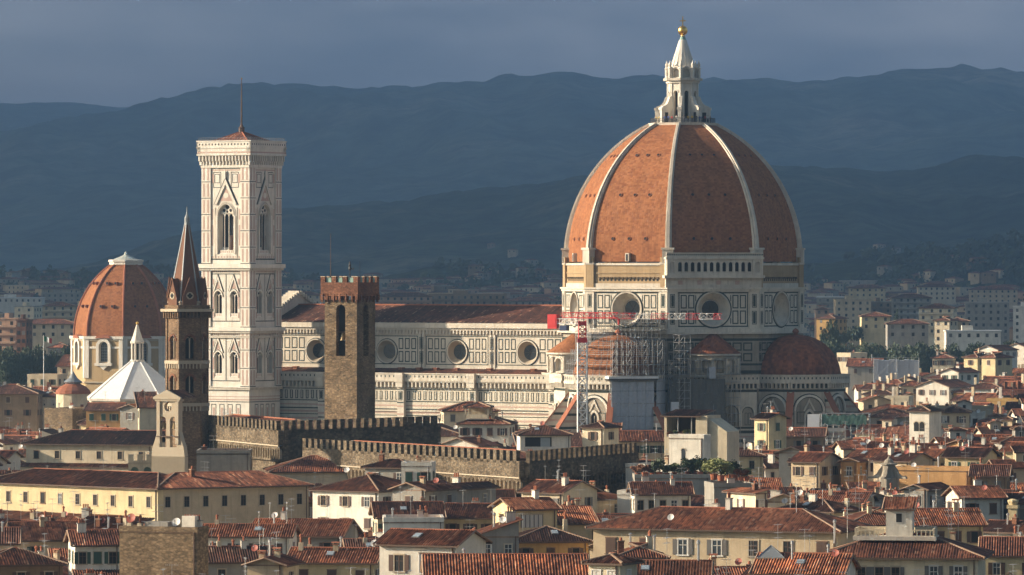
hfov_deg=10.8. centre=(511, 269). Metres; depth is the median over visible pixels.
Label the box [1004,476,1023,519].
house
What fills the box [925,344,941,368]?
tree
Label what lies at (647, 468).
potted shrub
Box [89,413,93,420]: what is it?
window
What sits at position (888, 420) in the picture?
house
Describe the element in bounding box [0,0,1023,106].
sky
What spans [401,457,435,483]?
house
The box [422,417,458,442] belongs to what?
house
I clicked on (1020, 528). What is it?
house
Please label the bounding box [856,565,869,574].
window
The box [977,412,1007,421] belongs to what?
house
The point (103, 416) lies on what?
window
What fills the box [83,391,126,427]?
house
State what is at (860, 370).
house
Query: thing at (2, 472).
house
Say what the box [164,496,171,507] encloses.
window
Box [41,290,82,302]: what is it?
apartment block
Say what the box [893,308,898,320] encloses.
tree
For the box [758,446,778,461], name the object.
house
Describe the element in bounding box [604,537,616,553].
window
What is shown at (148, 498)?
window
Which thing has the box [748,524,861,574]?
house
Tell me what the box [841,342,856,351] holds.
tree
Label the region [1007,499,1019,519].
chimney tower
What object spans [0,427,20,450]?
house
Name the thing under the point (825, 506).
house
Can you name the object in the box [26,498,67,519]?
house
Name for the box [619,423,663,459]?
house
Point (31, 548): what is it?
window
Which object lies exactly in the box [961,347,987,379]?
tower house
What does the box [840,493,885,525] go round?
house
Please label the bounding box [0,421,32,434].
house
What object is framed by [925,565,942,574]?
window
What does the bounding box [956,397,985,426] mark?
house
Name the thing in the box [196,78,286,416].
bell tower
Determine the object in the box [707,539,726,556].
window
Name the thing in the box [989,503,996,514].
window
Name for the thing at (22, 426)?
house
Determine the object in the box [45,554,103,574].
house
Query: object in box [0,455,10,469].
house
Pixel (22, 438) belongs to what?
house
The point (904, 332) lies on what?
apartment block
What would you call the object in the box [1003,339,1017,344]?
tree
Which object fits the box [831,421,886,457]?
house
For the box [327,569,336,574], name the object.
window
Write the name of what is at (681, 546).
window
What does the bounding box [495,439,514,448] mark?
house
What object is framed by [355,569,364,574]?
window
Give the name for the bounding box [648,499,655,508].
window
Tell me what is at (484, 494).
window
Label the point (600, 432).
tower house
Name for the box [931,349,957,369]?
house
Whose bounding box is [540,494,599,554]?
house
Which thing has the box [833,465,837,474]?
window
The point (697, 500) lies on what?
house
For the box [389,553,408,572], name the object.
window
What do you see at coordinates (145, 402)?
house
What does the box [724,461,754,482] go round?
house
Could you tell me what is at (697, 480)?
house
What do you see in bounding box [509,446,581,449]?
house
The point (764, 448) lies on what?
house
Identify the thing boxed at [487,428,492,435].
window
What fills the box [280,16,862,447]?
cathedral
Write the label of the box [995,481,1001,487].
window
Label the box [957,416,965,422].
window
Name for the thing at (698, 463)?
potted shrub
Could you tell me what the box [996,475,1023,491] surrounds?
house
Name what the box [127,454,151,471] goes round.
battlemented terrace
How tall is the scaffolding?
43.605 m
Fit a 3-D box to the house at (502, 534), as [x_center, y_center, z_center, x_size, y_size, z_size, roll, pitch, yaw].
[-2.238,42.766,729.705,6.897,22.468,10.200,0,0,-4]
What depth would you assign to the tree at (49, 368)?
1984.70 m
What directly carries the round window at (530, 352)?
in the cathedral
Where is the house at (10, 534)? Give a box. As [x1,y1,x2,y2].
[0,503,21,549]
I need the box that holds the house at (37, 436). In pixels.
[28,425,54,440]
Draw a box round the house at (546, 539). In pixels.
[517,511,592,552]
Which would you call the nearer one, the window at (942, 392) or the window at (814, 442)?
the window at (814, 442)
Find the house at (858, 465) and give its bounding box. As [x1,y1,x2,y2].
[837,455,867,488]
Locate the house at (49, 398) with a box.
[42,386,55,428]
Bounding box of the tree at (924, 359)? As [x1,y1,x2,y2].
[911,341,935,372]
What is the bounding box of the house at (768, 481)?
[737,467,783,486]
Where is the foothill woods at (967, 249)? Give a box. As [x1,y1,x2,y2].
[0,228,1023,291]
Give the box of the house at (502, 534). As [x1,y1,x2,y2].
[476,505,522,552]
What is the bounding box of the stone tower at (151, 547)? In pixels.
[119,504,208,574]
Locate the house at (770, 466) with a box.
[760,443,778,477]
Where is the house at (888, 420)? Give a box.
[851,414,908,436]
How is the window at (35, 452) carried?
in the house at (88, 449)
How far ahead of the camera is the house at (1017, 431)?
1136.77 m
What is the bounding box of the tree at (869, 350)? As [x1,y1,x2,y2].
[858,341,880,357]
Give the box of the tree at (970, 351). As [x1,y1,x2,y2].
[960,341,984,362]
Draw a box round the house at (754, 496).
[722,481,771,507]
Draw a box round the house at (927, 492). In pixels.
[899,467,948,507]
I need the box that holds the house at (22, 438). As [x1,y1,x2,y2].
[4,423,41,448]
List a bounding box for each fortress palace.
[208,414,440,471]
[302,438,638,496]
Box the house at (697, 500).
[691,495,703,506]
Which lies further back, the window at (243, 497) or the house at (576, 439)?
the house at (576, 439)
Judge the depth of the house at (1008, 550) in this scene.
725.76 m
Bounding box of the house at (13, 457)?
[0,450,24,469]
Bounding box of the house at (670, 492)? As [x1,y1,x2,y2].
[626,468,694,512]
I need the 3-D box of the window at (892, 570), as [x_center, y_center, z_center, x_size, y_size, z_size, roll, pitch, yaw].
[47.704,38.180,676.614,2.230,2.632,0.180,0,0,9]
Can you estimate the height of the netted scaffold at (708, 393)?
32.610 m
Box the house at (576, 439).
[512,432,581,445]
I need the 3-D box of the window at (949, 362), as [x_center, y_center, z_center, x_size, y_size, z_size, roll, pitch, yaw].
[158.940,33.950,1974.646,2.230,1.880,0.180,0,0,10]
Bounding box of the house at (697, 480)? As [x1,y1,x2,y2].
[632,473,709,494]
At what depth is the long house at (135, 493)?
963.82 m
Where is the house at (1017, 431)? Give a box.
[990,426,1023,449]
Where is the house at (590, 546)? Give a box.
[588,519,609,558]
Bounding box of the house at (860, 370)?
[846,354,883,401]
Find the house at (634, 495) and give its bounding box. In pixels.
[591,489,638,514]
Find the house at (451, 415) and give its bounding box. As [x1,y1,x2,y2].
[437,385,501,429]
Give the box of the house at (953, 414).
[941,404,972,427]
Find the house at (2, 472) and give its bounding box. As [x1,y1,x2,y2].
[0,468,21,474]
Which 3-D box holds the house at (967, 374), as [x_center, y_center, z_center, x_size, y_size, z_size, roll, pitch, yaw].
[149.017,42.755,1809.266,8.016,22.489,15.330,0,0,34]
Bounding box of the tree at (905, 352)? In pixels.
[887,342,915,359]
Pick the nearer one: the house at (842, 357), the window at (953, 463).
the window at (953, 463)
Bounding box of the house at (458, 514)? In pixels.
[444,490,491,528]
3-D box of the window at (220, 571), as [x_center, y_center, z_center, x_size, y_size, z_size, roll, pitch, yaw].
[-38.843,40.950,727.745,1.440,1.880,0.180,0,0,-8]
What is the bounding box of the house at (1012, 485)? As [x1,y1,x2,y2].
[1010,483,1023,488]
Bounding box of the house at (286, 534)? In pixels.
[202,502,301,554]
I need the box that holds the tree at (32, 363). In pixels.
[20,344,45,381]
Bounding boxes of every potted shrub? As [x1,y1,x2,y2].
[630,465,645,473]
[636,464,650,473]
[650,457,666,473]
[660,465,671,473]
[669,463,678,473]
[676,463,686,473]
[680,456,695,473]
[692,455,707,473]
[701,458,724,479]
[705,460,734,480]
[718,464,735,479]
[729,459,741,479]
[733,469,749,480]
[741,468,751,479]
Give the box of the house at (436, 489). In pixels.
[387,466,461,502]
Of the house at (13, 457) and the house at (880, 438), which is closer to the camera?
the house at (13, 457)
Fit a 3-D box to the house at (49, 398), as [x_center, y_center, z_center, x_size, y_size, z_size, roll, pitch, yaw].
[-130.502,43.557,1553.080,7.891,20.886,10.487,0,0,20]
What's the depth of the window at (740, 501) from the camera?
856.11 m
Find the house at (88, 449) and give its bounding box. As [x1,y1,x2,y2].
[20,429,164,470]
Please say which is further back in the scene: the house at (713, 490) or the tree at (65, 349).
the tree at (65, 349)
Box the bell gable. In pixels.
[152,390,195,473]
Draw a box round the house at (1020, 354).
[1009,343,1023,367]
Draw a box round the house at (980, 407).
[915,401,993,417]
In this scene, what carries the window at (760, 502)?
in the house at (754, 496)
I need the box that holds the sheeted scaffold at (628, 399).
[605,376,664,429]
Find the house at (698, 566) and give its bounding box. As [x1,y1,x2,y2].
[637,528,713,574]
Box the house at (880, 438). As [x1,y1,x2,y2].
[854,433,889,440]
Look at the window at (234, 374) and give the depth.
1376.77 m
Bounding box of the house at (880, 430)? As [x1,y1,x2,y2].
[874,424,952,437]
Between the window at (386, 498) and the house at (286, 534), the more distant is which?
the window at (386, 498)
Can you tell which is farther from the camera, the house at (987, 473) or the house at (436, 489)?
the house at (987, 473)
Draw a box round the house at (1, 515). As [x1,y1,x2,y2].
[0,493,39,526]
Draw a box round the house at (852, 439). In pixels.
[826,433,874,447]
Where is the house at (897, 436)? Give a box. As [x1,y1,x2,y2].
[895,433,908,441]
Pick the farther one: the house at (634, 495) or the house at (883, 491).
the house at (883, 491)
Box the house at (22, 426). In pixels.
[1,417,23,428]
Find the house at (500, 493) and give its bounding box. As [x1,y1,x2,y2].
[496,489,515,499]
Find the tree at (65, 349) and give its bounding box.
[53,343,70,373]
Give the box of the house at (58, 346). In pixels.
[46,342,70,355]
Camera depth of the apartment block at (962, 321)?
2310.00 m
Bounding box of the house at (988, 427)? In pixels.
[973,419,1023,433]
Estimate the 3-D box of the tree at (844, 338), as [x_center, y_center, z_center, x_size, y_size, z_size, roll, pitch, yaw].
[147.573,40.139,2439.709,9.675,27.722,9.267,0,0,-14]
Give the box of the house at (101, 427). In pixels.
[86,424,129,429]
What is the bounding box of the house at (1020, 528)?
[1013,523,1023,535]
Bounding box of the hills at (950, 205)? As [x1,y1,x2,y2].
[41,155,1023,277]
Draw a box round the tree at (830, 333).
[819,318,839,351]
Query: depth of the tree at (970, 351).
2159.53 m
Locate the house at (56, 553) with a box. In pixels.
[19,540,67,574]
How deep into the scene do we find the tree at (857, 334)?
2477.57 m
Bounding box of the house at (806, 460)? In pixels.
[786,438,842,489]
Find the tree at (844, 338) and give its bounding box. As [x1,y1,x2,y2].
[836,330,851,344]
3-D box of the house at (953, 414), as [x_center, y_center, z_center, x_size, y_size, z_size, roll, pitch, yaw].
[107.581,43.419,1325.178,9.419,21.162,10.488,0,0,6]
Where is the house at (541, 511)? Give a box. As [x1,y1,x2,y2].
[487,485,562,531]
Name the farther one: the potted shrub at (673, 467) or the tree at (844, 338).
the tree at (844, 338)
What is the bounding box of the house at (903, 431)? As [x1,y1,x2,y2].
[882,426,908,437]
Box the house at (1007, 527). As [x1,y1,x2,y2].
[983,513,1023,535]
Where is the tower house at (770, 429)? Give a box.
[750,401,790,449]
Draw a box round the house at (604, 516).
[597,510,624,521]
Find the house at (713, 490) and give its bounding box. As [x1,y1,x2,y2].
[704,475,751,506]
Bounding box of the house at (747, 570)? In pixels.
[742,549,757,574]
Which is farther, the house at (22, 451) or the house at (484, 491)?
the house at (22, 451)
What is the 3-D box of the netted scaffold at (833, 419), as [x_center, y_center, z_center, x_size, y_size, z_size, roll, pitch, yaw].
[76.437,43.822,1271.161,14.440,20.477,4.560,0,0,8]
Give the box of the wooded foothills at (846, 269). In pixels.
[0,238,1023,290]
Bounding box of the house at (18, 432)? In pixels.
[7,424,50,434]
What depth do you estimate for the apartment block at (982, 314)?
2749.15 m
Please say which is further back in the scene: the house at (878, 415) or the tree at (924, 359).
the tree at (924, 359)
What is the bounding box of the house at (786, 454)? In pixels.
[774,441,835,486]
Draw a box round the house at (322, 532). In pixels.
[252,498,362,546]
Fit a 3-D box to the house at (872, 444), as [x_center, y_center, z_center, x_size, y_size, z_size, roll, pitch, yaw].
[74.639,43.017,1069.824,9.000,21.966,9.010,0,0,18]
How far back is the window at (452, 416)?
1295.26 m
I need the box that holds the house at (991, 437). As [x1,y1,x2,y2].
[942,419,1011,443]
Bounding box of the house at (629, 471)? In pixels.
[625,448,668,488]
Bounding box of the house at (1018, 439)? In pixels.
[1012,417,1023,440]
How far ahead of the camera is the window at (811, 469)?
1021.63 m
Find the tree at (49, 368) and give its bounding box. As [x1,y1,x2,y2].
[35,349,60,373]
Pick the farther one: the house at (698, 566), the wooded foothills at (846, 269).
the wooded foothills at (846, 269)
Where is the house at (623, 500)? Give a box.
[617,480,656,512]
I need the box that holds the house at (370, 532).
[358,527,372,537]
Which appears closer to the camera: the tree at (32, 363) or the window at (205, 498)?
the window at (205, 498)
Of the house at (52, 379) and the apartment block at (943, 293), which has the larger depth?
the apartment block at (943, 293)
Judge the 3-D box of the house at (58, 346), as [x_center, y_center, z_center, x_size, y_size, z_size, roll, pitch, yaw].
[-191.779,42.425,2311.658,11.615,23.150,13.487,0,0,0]
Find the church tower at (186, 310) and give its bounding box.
[160,209,213,471]
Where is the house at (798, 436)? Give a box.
[786,427,828,447]
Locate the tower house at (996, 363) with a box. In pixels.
[979,351,1014,379]
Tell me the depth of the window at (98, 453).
1159.64 m
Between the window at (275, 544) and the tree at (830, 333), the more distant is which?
the tree at (830, 333)
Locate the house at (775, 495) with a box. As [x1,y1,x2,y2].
[767,479,819,507]
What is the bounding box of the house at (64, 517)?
[47,491,92,520]
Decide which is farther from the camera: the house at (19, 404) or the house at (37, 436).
the house at (19, 404)
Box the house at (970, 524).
[914,496,987,545]
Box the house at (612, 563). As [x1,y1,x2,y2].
[581,552,644,574]
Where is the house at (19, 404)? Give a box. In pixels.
[0,384,45,431]
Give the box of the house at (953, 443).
[947,439,1002,458]
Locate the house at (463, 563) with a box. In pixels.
[420,548,589,574]
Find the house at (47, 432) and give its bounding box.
[38,422,63,436]
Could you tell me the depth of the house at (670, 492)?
899.35 m
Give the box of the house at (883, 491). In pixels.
[879,487,903,496]
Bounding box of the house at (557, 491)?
[516,465,601,512]
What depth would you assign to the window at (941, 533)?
801.11 m
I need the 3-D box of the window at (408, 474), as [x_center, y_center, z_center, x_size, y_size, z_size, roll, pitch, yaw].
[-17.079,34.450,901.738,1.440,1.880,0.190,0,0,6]
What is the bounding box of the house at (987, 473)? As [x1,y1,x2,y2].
[968,458,1013,488]
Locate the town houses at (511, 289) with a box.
[0,243,1023,385]
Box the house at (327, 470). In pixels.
[263,455,346,484]
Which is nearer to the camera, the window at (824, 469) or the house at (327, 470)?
the house at (327, 470)
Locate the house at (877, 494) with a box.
[846,474,886,507]
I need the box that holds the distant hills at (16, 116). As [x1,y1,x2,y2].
[0,102,127,130]
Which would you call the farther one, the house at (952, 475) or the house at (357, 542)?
the house at (952, 475)
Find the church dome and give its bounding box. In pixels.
[55,372,90,407]
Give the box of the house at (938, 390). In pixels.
[913,376,971,404]
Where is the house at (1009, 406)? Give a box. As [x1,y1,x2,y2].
[1004,390,1023,414]
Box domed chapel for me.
[69,252,166,392]
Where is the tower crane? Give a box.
[547,312,721,432]
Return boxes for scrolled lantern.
[867,456,906,489]
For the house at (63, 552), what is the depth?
782.07 m
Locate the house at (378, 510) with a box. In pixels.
[368,492,446,535]
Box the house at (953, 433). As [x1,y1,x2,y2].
[929,418,980,442]
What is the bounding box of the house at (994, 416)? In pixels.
[970,409,1006,427]
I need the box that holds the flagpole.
[43,335,51,390]
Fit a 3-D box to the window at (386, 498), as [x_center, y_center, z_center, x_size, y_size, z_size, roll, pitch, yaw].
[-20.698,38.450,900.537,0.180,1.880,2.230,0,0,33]
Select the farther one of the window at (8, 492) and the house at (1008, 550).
the window at (8, 492)
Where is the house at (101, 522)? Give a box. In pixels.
[80,502,154,528]
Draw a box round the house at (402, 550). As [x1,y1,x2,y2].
[373,528,492,574]
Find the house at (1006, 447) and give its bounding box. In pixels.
[998,441,1023,458]
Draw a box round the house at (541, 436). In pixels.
[513,421,573,450]
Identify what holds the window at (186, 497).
in the long house at (239, 496)
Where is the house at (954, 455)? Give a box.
[940,440,1001,465]
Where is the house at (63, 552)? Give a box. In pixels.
[47,548,67,558]
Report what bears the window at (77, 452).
in the house at (88, 449)
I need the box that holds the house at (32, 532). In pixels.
[5,501,80,555]
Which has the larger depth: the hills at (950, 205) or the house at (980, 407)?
the hills at (950, 205)
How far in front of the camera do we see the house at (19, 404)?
1539.52 m
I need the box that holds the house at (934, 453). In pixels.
[864,428,945,481]
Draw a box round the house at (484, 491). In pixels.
[451,473,500,502]
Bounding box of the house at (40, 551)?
[3,533,48,554]
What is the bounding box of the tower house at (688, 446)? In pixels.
[669,434,710,480]
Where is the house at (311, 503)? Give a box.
[309,472,322,517]
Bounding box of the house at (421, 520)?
[383,489,443,533]
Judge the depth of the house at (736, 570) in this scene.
710.44 m
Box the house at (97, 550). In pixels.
[63,507,118,574]
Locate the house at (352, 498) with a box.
[307,467,400,531]
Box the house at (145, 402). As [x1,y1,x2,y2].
[133,388,156,429]
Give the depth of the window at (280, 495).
961.85 m
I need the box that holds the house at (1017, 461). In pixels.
[986,445,1023,482]
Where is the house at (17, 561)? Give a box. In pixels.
[0,547,68,574]
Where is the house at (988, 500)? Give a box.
[941,476,1008,520]
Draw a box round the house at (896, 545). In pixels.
[825,496,994,574]
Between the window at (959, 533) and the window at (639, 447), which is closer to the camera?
the window at (959, 533)
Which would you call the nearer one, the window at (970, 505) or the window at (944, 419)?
the window at (970, 505)
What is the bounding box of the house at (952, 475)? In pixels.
[895,452,971,492]
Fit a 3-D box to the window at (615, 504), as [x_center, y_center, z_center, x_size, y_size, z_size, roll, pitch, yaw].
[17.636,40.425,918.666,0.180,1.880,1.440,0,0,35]
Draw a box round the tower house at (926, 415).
[905,398,944,442]
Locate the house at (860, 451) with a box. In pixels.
[844,429,895,457]
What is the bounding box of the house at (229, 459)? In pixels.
[196,435,252,471]
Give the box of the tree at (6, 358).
[0,346,16,385]
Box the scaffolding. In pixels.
[565,312,690,408]
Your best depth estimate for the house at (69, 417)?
1428.05 m
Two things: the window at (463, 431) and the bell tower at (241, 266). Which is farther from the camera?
the bell tower at (241, 266)
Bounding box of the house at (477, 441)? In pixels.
[441,435,501,448]
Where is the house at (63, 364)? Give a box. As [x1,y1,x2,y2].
[55,354,70,378]
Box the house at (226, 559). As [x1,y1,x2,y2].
[208,528,274,574]
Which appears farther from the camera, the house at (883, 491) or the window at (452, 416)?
the window at (452, 416)
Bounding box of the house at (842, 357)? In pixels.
[837,350,866,393]
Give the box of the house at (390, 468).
[360,451,418,479]
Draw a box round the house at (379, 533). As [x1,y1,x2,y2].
[359,529,382,537]
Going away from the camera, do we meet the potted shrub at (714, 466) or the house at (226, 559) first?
the house at (226, 559)
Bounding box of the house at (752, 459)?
[739,438,766,477]
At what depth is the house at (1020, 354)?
1987.08 m
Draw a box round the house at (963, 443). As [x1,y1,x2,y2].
[928,432,977,448]
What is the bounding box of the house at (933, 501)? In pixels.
[851,487,935,509]
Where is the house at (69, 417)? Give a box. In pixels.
[44,403,85,431]
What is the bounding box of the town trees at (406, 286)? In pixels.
[9,278,1021,347]
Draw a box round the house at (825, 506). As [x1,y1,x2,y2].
[776,475,861,516]
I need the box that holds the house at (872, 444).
[865,432,912,448]
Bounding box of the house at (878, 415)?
[864,405,914,424]
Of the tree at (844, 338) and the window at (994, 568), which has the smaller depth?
the window at (994, 568)
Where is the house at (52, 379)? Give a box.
[27,369,66,386]
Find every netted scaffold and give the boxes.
[668,358,740,446]
[807,413,870,444]
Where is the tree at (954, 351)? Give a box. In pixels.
[942,342,963,362]
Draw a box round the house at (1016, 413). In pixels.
[1008,398,1023,422]
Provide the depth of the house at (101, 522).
802.64 m
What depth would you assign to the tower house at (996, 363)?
1834.83 m
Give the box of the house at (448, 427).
[430,423,458,431]
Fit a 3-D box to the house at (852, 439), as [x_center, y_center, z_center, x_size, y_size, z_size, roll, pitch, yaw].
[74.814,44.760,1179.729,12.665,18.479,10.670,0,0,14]
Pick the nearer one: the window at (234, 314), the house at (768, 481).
the house at (768, 481)
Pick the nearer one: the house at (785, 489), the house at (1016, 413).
the house at (785, 489)
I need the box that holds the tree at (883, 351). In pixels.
[872,343,890,359]
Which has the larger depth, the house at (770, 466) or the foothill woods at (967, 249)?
the foothill woods at (967, 249)
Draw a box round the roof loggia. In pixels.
[660,409,738,480]
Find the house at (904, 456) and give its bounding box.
[869,434,936,481]
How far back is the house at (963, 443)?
1035.74 m
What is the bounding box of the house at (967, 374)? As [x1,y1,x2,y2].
[938,364,981,384]
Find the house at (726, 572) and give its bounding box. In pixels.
[717,559,729,574]
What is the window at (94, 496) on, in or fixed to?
in the long house at (135, 493)
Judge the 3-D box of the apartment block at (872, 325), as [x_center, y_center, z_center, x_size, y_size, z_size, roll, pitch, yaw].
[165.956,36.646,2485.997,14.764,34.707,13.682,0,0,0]
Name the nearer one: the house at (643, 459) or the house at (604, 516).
the house at (604, 516)
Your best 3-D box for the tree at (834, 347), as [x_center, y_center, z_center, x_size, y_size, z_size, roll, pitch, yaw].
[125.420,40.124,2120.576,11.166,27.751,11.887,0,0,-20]
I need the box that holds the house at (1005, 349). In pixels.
[975,345,1018,367]
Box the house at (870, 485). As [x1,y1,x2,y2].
[846,470,877,489]
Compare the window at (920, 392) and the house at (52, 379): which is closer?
the window at (920, 392)
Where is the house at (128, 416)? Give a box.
[117,403,137,429]
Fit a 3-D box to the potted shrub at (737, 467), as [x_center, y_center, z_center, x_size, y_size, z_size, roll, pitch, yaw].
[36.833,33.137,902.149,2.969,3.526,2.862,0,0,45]
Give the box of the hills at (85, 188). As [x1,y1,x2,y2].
[0,64,1023,273]
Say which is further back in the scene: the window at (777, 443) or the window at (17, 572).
the window at (777, 443)
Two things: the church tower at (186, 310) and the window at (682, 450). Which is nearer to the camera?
the window at (682, 450)
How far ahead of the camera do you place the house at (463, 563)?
614.43 m
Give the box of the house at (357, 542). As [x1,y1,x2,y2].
[342,523,379,546]
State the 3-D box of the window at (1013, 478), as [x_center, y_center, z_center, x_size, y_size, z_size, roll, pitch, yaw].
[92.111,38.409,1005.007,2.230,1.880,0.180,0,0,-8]
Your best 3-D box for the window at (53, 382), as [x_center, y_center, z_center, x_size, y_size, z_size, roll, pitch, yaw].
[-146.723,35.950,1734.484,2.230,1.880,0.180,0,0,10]
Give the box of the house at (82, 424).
[77,420,85,428]
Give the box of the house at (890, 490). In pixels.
[870,475,902,492]
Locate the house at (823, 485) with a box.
[810,469,847,490]
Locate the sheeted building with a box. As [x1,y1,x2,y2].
[874,357,918,382]
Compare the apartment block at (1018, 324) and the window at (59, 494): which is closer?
the window at (59, 494)
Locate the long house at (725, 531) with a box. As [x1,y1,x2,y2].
[585,481,874,565]
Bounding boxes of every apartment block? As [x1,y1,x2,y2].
[0,294,44,312]
[0,313,28,353]
[14,302,42,318]
[15,314,32,385]
[32,319,73,355]
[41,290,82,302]
[41,302,77,320]
[303,291,321,303]
[378,292,432,322]
[430,290,506,322]
[507,297,560,304]
[813,305,830,337]
[814,314,848,346]
[816,293,844,313]
[833,295,871,347]
[848,285,885,300]
[858,312,891,350]
[871,298,891,320]
[884,319,929,354]
[888,293,932,320]
[915,283,956,303]
[917,303,958,349]
[932,316,959,351]
[943,325,1001,353]
[954,317,970,329]
[964,298,1009,344]
[968,286,1018,308]
[1012,302,1023,342]
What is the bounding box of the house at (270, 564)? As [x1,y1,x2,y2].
[241,532,304,574]
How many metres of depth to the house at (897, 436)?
1247.88 m
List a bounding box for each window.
[4,409,11,415]
[5,490,10,501]
[12,571,29,574]
[22,491,27,502]
[23,409,30,415]
[27,546,39,552]
[33,450,38,458]
[39,492,45,503]
[40,571,57,574]
[49,379,55,384]
[54,450,59,458]
[57,492,62,504]
[73,334,82,368]
[74,493,80,504]
[74,551,90,564]
[75,450,80,458]
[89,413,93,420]
[92,494,97,505]
[92,551,102,564]
[94,335,112,369]
[96,451,101,459]
[101,414,105,420]
[104,551,118,564]
[109,494,115,506]
[110,414,117,420]
[117,451,122,459]
[126,412,133,419]
[127,495,133,507]
[141,335,152,365]
[145,496,151,507]
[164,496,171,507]
[183,495,190,507]
[202,495,209,506]
[215,292,221,316]
[215,352,221,376]
[217,568,226,574]
[220,205,233,252]
[221,494,228,506]
[231,292,237,316]
[231,352,237,376]
[240,494,246,505]
[249,542,264,544]
[258,494,265,505]
[260,206,268,252]
[267,292,271,316]
[267,352,271,375]
[274,543,282,552]
[277,493,284,505]
[296,493,302,504]
[299,569,308,574]
[310,507,312,516]
[313,343,323,357]
[318,495,328,505]
[319,542,332,546]
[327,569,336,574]
[339,495,350,506]
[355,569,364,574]
[361,496,372,507]
[363,518,369,528]
[383,496,390,500]
[384,344,395,358]
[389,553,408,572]
[393,472,400,479]
[404,471,412,482]
[405,495,411,500]
[417,471,429,480]
[418,552,430,573]
[429,495,436,500]
[445,523,459,528]
[447,494,451,502]
[450,414,455,421]
[454,344,465,358]
[460,428,469,435]
[463,523,476,528]
[472,428,481,435]
[481,523,491,527]
[483,493,487,502]
[486,544,491,552]
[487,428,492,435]
[497,428,506,435]
[503,543,512,552]
[519,547,533,552]
[520,513,543,527]
[524,345,536,359]
[546,547,555,552]
[568,547,583,552]
[585,496,592,505]
[588,431,596,440]
[591,569,601,574]
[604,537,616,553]
[606,570,616,574]
[609,431,613,439]
[614,503,616,512]
[624,299,639,318]
[626,569,631,574]
[636,499,644,510]
[637,445,641,453]
[639,537,645,546]
[641,445,647,453]
[647,445,655,453]
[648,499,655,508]
[654,445,663,453]
[659,499,666,505]
[670,499,676,505]
[673,538,692,555]
[680,448,685,458]
[681,499,687,505]
[700,299,719,318]
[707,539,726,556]
[737,498,744,506]
[747,539,758,556]
[748,460,755,469]
[756,499,767,507]
[757,423,764,431]
[757,440,764,447]
[774,440,780,448]
[775,422,779,431]
[782,540,793,551]
[793,440,803,445]
[793,466,802,475]
[809,466,814,475]
[810,440,819,444]
[816,540,827,551]
[822,466,827,475]
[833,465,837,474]
[845,466,852,475]
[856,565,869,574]
[870,565,887,574]
[887,566,903,574]
[913,421,918,430]
[918,389,924,394]
[919,421,924,430]
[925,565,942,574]
[929,390,934,395]
[930,495,935,505]
[937,531,944,536]
[940,390,945,395]
[941,416,948,422]
[946,360,952,364]
[947,501,951,507]
[948,461,959,465]
[949,565,966,574]
[956,531,961,541]
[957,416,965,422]
[966,503,978,507]
[967,531,981,542]
[988,562,1004,574]
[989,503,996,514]
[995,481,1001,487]
[1004,508,1007,519]
[1010,473,1015,481]
[1019,509,1023,519]
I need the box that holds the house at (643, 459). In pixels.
[639,439,663,462]
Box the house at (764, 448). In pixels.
[754,443,778,456]
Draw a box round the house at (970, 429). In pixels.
[966,420,1000,433]
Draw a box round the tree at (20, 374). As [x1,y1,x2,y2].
[4,351,28,384]
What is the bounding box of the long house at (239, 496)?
[153,466,314,525]
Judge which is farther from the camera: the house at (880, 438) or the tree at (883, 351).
the tree at (883, 351)
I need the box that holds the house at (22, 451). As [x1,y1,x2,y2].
[18,445,25,463]
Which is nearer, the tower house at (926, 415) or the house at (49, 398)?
the tower house at (926, 415)
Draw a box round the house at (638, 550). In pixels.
[606,530,670,558]
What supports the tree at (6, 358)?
on the ground
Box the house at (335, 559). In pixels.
[287,534,379,574]
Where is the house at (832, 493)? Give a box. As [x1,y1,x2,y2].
[797,466,878,507]
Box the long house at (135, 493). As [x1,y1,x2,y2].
[0,468,167,520]
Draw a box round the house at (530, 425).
[518,424,570,431]
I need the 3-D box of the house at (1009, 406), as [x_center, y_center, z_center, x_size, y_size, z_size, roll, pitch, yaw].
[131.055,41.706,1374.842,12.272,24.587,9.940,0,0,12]
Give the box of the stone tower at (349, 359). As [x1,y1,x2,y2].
[320,233,379,418]
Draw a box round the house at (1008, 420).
[979,416,1023,425]
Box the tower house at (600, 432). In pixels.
[578,420,622,445]
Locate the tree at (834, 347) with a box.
[824,337,846,357]
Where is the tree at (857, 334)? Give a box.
[847,325,863,345]
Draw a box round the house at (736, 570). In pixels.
[708,537,793,574]
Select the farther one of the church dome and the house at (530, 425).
the church dome
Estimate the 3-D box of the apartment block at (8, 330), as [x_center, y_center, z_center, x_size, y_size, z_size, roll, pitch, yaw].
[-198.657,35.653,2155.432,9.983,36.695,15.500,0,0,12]
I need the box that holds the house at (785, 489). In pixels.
[758,487,802,497]
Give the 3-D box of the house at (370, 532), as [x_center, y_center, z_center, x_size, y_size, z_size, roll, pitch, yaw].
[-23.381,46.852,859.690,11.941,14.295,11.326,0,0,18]
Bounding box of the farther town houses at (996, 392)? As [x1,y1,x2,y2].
[3,362,1023,428]
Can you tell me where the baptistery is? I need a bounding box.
[87,321,164,403]
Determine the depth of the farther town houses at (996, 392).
1620.47 m
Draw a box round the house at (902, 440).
[886,437,916,442]
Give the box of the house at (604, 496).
[556,470,616,512]
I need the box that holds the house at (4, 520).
[0,518,9,526]
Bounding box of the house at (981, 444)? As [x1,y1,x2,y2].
[915,434,998,449]
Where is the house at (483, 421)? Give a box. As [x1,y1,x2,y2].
[455,402,517,446]
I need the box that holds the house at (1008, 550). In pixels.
[978,525,1023,574]

